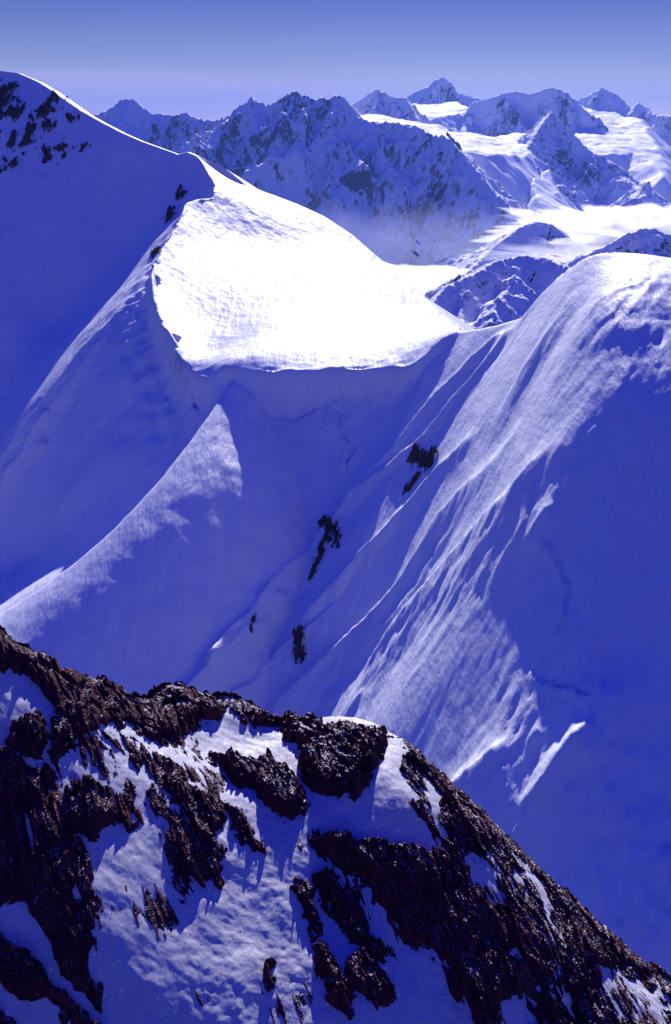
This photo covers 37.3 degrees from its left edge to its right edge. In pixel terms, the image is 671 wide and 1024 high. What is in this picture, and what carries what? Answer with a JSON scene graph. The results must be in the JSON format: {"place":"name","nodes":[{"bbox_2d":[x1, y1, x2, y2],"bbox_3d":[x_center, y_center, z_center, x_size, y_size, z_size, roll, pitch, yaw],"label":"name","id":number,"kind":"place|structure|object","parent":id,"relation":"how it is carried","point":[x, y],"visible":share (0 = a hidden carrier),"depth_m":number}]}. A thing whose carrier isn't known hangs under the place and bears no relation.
{"place":"outdoors","nodes":[
{"label":"outdoors","id":0,"kind":"place"},
{"bbox_2d":[0,70,474,695],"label":"snow mountain","id":1,"kind":"structure","parent":0,"point":[204,412],"depth_m":373.35},
{"bbox_2d":[0,151,24,175],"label":"rock outcrop","id":2,"kind":"object","parent":1,"relation":"on","point":[13,162],"visible":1,"depth_m":536.71},
{"bbox_2d":[0,78,25,132],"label":"rock outcrop","id":3,"kind":"object","parent":1,"relation":"on","point":[16,113],"visible":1,"depth_m":560.25},
{"bbox_2d":[6,118,56,151],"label":"rock outcrop","id":4,"kind":"object","parent":1,"relation":"on","point":[26,140],"visible":1,"depth_m":545.99},
{"bbox_2d":[28,90,68,121],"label":"rock outcrop","id":5,"kind":"object","parent":1,"relation":"on","point":[44,109],"visible":1,"depth_m":554.55},
{"bbox_2d":[35,139,73,164],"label":"rock outcrop","id":6,"kind":"object","parent":1,"relation":"on","point":[48,155],"visible":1,"depth_m":538.29},
{"bbox_2d":[66,112,86,122],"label":"rock outcrop","id":7,"kind":"object","parent":1,"relation":"on","point":[69,117],"visible":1,"depth_m":551.20},
{"bbox_2d":[76,141,90,152],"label":"rock outcrop","id":8,"kind":"object","parent":1,"relation":"on","point":[83,146],"visible":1,"depth_m":538.35},
{"bbox_2d":[149,244,160,258],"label":"rock outcrop","id":9,"kind":"object","parent":1,"relation":"on","point":[155,249],"visible":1,"depth_m":453.37},
{"bbox_2d":[162,205,177,224],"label":"rock outcrop","id":10,"kind":"object","parent":1,"relation":"on","point":[170,212],"visible":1,"depth_m":493.46},
{"bbox_2d":[175,184,186,199],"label":"rock outcrop","id":11,"kind":"object","parent":1,"relation":"on","point":[178,195],"visible":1,"depth_m":500.70},
{"bbox_2d":[94,91,537,293],"bbox_3d":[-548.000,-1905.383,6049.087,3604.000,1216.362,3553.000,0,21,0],"label":"mountain","id":12,"kind":"structure","parent":0,"point":[407,203],"depth_m":5636.48},
{"bbox_2d":[0,625,670,1023],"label":"rocky crag","id":13,"kind":"structure","parent":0,"point":[450,913],"depth_m":27.05},
{"bbox_2d":[0,1010,16,1023],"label":"rock outcrop","id":14,"kind":"object","parent":13,"relation":"on","point":[4,1019],"visible":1,"depth_m":22.64},
{"bbox_2d":[0,933,47,1001],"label":"rock outcrop","id":15,"kind":"object","parent":13,"relation":"on","point":[22,973],"visible":1,"depth_m":23.01},
{"bbox_2d":[45,974,101,1023],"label":"rock outcrop","id":16,"kind":"object","parent":13,"relation":"on","point":[63,1000],"visible":1,"depth_m":23.05},
{"bbox_2d":[205,745,310,820],"bbox_3d":[-2.044,7.720,29.317,3.638,1.321,2.051,13,25,30],"label":"rock outcrop","id":17,"kind":"object","parent":13,"relation":"on","point":[277,787],"visible":1,"depth_m":28.84},
{"bbox_2d":[262,957,276,993],"bbox_3d":[-1.697,11.561,24.901,0.494,0.647,0.910,0,21,0],"label":"rock outcrop","id":18,"kind":"object","parent":13,"relation":"on","point":[270,963],"visible":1,"depth_m":24.82},
{"bbox_2d":[289,876,323,943],"bbox_3d":[-0.670,10.513,26.472,0.849,0.917,1.744,-10,24,-25],"label":"rock outcrop","id":19,"kind":"object","parent":13,"relation":"on","point":[304,892],"visible":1,"depth_m":26.39},
{"bbox_2d":[279,710,387,801],"bbox_3d":[-0.137,7.328,30.834,3.562,2.296,5.278,0,21,0],"label":"rock outcrop","id":20,"kind":"object","parent":13,"relation":"on","point":[340,758],"visible":1,"depth_m":29.53},
{"bbox_2d":[311,940,355,1020],"bbox_3d":[-0.077,11.791,25.190,0.886,1.057,2.038,-12,24,-28],"label":"rock outcrop","id":21,"kind":"object","parent":13,"relation":"on","point":[340,995],"visible":1,"depth_m":24.99},
{"bbox_2d":[0,669,670,1023],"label":"snow","id":22,"kind":"structure","parent":13,"relation":"on","point":[236,931],"depth_m":25.85},
{"bbox_2d":[311,866,388,963],"bbox_3d":[0.356,10.672,26.366,1.023,1.744,2.811,-16,27,-35],"label":"rock outcrop","id":23,"kind":"object","parent":13,"relation":"on","point":[346,913],"visible":1,"depth_m":26.37},
{"bbox_2d":[308,829,422,891],"bbox_3d":[0.759,9.465,27.357,3.402,1.247,1.305,3,22,8],"label":"rock outcrop","id":24,"kind":"object","parent":13,"relation":"on","point":[372,862],"visible":0.98,"depth_m":27.27},
{"bbox_2d":[344,946,396,1010],"bbox_3d":[0.889,11.879,25.302,1.565,1.067,1.122,12,25,28],"label":"rock outcrop","id":25,"kind":"object","parent":13,"relation":"on","point":[367,977],"visible":1,"depth_m":25.13},
{"bbox_2d":[0,0,670,120],"label":"sky","id":26,"kind":"structure","parent":0,"point":[204,59]},
{"bbox_2d":[351,89,462,151],"bbox_3d":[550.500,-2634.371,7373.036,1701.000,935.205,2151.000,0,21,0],"label":"mountain","id":27,"kind":"structure","parent":0,"point":[377,106],"depth_m":7267.75},
{"bbox_2d":[186,252,670,975],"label":"snow ridge","id":28,"kind":"structure","parent":0,"point":[480,610],"depth_m":194.42},
{"bbox_2d":[249,612,256,633],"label":"rock outcrop","id":29,"kind":"object","parent":28,"relation":"on","point":[253,618],"visible":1,"depth_m":281.17},
{"bbox_2d":[292,624,306,663],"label":"rock outcrop","id":30,"kind":"object","parent":28,"relation":"on","point":[298,634],"visible":1,"depth_m":276.27},
{"bbox_2d":[308,515,332,580],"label":"rock outcrop","id":31,"kind":"object","parent":28,"relation":"on","point":[325,521],"visible":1,"depth_m":301.40},
{"bbox_2d":[330,521,341,548],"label":"rock outcrop","id":32,"kind":"object","parent":28,"relation":"on","point":[337,534],"visible":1,"depth_m":300.11},
{"bbox_2d":[402,471,420,495],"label":"rock outcrop","id":33,"kind":"object","parent":28,"relation":"on","point":[415,477],"visible":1,"depth_m":283.81},
{"bbox_2d":[406,443,437,471],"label":"rock outcrop","id":34,"kind":"object","parent":28,"relation":"on","point":[425,459],"visible":1,"depth_m":285.32},
{"bbox_2d":[406,77,490,136],"bbox_3d":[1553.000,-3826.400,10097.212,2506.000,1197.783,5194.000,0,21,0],"label":"mountain","id":35,"kind":"structure","parent":0,"point":[441,101],"depth_m":10118.91},
{"bbox_2d":[423,255,571,329],"bbox_3d":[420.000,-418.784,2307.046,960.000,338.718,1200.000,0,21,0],"label":"hill","id":36,"kind":"structure","parent":0,"point":[498,292],"depth_m":2162.51},
{"bbox_2d":[437,221,590,286],"bbox_3d":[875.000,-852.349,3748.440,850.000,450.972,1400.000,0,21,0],"label":"hill","id":37,"kind":"structure","parent":0,"point":[543,239],"depth_m":3695.16},
{"bbox_2d":[446,88,608,204],"bbox_3d":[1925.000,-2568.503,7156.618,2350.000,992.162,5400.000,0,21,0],"label":"mountain","id":38,"kind":"structure","parent":0,"point":[501,155],"depth_m":8515.63},
{"bbox_2d":[440,112,670,267],"bbox_3d":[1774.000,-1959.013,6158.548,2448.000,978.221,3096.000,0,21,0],"label":"mountain","id":39,"kind":"structure","parent":0,"point":[577,187],"depth_m":6470.28},
{"bbox_2d":[560,228,670,266],"bbox_3d":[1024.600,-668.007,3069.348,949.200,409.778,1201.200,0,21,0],"label":"hill","id":40,"kind":"structure","parent":0,"point":[653,241],"depth_m":2937.97},
{"bbox_2d":[572,88,670,203],"bbox_3d":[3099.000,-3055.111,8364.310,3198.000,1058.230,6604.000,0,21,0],"label":"mountain","id":41,"kind":"structure","parent":0,"point":[635,142],"depth_m":8155.40},
{"bbox_2d":[574,198,670,250],"bbox_3d":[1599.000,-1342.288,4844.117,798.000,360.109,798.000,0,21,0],"label":"hill","id":42,"kind":"structure","parent":0,"point":[631,215],"depth_m":4760.33}
]}

